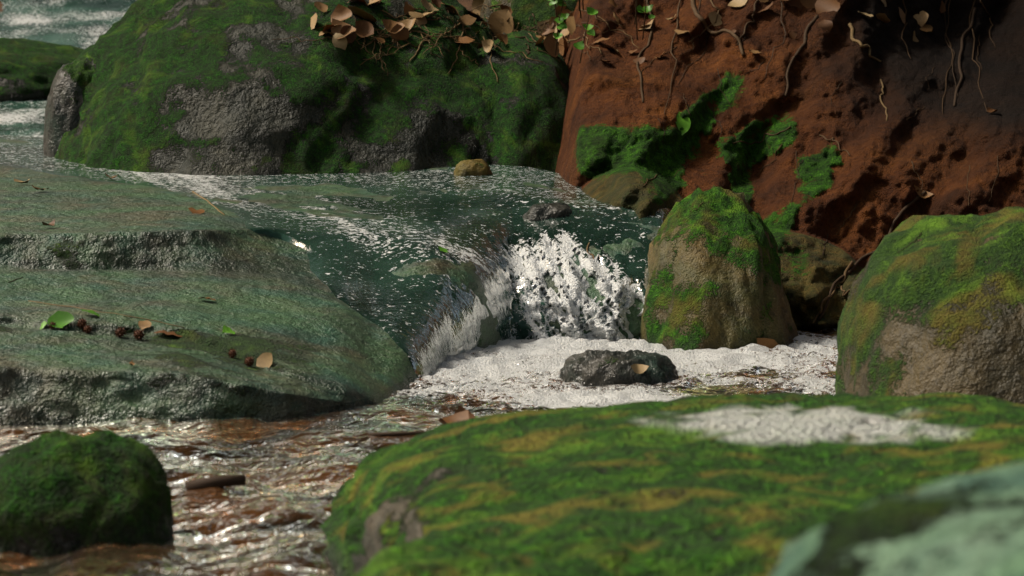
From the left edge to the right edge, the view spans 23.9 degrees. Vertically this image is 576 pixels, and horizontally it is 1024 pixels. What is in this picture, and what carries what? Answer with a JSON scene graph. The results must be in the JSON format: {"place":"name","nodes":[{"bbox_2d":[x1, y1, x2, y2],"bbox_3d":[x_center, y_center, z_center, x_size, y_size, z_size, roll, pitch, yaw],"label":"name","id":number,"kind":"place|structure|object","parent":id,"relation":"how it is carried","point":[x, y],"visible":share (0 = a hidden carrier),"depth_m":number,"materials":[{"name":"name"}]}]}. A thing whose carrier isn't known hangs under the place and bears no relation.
{"place":"outdoors","nodes":[
{"label":"outdoors","id":0,"kind":"place"},
{"bbox_2d":[0,0,136,136],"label":"water","id":1,"kind":"structure","parent":0,"point":[83,24],"depth_m":10.43,"materials":[{"name":"liquid"}]},
{"bbox_2d":[0,0,472,11],"bbox_3d":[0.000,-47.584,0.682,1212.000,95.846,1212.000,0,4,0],"label":"ground","id":2,"kind":"structure","parent":0,"point":[467,4],"depth_m":12.37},
{"bbox_2d":[0,38,84,101],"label":"mound","id":3,"kind":"object","parent":2,"relation":"on","point":[29,69],"visible":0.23,"depth_m":8.61,"materials":[{"name":"green plant"}]},
{"bbox_2d":[43,54,95,156],"bbox_3d":[-1.049,-0.316,5.902,0.185,0.514,0.252,0,4,0],"label":"grey boulder","id":4,"kind":"object","parent":2,"relation":"on","point":[65,95],"visible":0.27,"depth_m":5.79,"materials":[{"name":"grey stone"}]},
{"bbox_2d":[0,429,173,557],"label":"rock","id":5,"kind":"object","parent":2,"relation":"on","point":[62,492],"visible":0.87,"depth_m":2.28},
{"bbox_2d":[54,0,494,175],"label":"boulder","id":6,"kind":"object","parent":2,"relation":"on","point":[211,87],"visible":0.36,"depth_m":5.64,"materials":[{"name":"green plant"}]},
{"bbox_2d":[0,138,659,425],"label":"slabs","id":7,"kind":"structure","parent":2,"relation":"on","point":[154,253],"depth_m":3.75,"materials":[{"name":"green stone"}]},
{"bbox_2d":[47,316,254,365],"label":"sweetgum balls","id":8,"kind":"object","parent":7,"relation":"on","point":[139,334],"visible":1,"depth_m":3.48},
{"bbox_2d":[0,135,671,377],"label":"waterfall","id":9,"kind":"structure","parent":7,"relation":"on","point":[428,323],"depth_m":4.45,"materials":[{"name":"liquid"}]},
{"bbox_2d":[40,0,690,333],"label":"green leaves","id":10,"kind":"object","parent":7,"relation":"on","point":[60,319],"visible":1,"depth_m":5.36,"materials":[{"name":"green plant"}]},
{"bbox_2d":[454,159,492,175],"bbox_3d":[-0.086,-0.248,5.379,0.090,0.077,0.090,0,4,0],"label":"small rock","id":11,"kind":"object","parent":7,"relation":"on","point":[477,167],"visible":0.45,"depth_m":5.34,"materials":[{"name":"brown stone"}]},
{"bbox_2d":[522,202,571,220],"bbox_3d":[0.072,-0.129,4.719,0.104,0.076,0.102,0,4,0],"label":"rock","id":12,"kind":"object","parent":7,"relation":"on","point":[539,212],"visible":0.5,"depth_m":4.68,"materials":[{"name":"grey stone"}]},
{"bbox_2d":[14,0,996,423],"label":"dead leaves","id":13,"kind":"object","parent":2,"relation":"on","point":[500,20],"visible":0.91,"depth_m":5.83,"materials":[{"name":"brown plant"}]},
{"bbox_2d":[462,30,568,171],"bbox_3d":[-0.036,-0.235,6.016,0.525,0.817,0.866,0,4,0],"label":"boulder","id":14,"kind":"object","parent":2,"relation":"on","point":[518,108],"visible":0.16,"depth_m":5.76,"materials":[{"name":"green plant"}]},
{"bbox_2d":[480,0,577,45],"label":"rock","id":15,"kind":"object","parent":2,"relation":"on","point":[524,10],"visible":0.02,"depth_m":6.42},
{"bbox_2d":[558,349,679,386],"bbox_3d":[0.165,0.198,3.702,0.201,0.212,0.161,0,4,0],"label":"rock","id":16,"kind":"object","parent":2,"relation":"on","point":[590,368],"visible":0.34,"depth_m":3.65,"materials":[{"name":"grey stone"}]},
{"bbox_2d":[319,392,1023,575],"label":"boulder","id":17,"kind":"object","parent":2,"relation":"on","point":[731,485],"visible":0.91,"depth_m":1.93,"materials":[{"name":"green plant"}]},
{"bbox_2d":[355,529,638,575],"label":"moss","id":18,"kind":"object","parent":17,"relation":"on","point":[444,552],"visible":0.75,"depth_m":1.59,"materials":[{"name":"green plant"}]},
{"bbox_2d":[641,185,797,350],"bbox_3d":[0.377,0.132,4.396,0.293,0.632,0.508,0,4,0],"label":"rock","id":19,"kind":"object","parent":2,"relation":"on","point":[714,269],"visible":0.52,"depth_m":4.27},
{"bbox_2d":[555,0,1023,329],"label":"bank","id":20,"kind":"structure","parent":2,"relation":"on","point":[615,150],"depth_m":5.41,"materials":[{"name":"soil"}]},
{"bbox_2d":[8,0,998,489],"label":"twigs","id":21,"kind":"object","parent":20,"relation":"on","point":[218,482],"visible":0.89,"depth_m":5.70,"materials":[{"name":"brown wood"}]},
{"bbox_2d":[835,206,1023,404],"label":"boulder","id":22,"kind":"object","parent":2,"relation":"on","point":[937,306],"visible":0.54,"depth_m":3.23,"materials":[{"name":"green plant"}]},
{"bbox_2d":[0,328,837,575],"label":"pool water","id":23,"kind":"structure","parent":0,"point":[270,516],"depth_m":3.05,"materials":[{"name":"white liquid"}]},
{"bbox_2d":[770,461,1023,575],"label":"boulder","id":24,"kind":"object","parent":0,"point":[969,524],"depth_m":1.00,"materials":[{"name":"green stone"}]}
]}

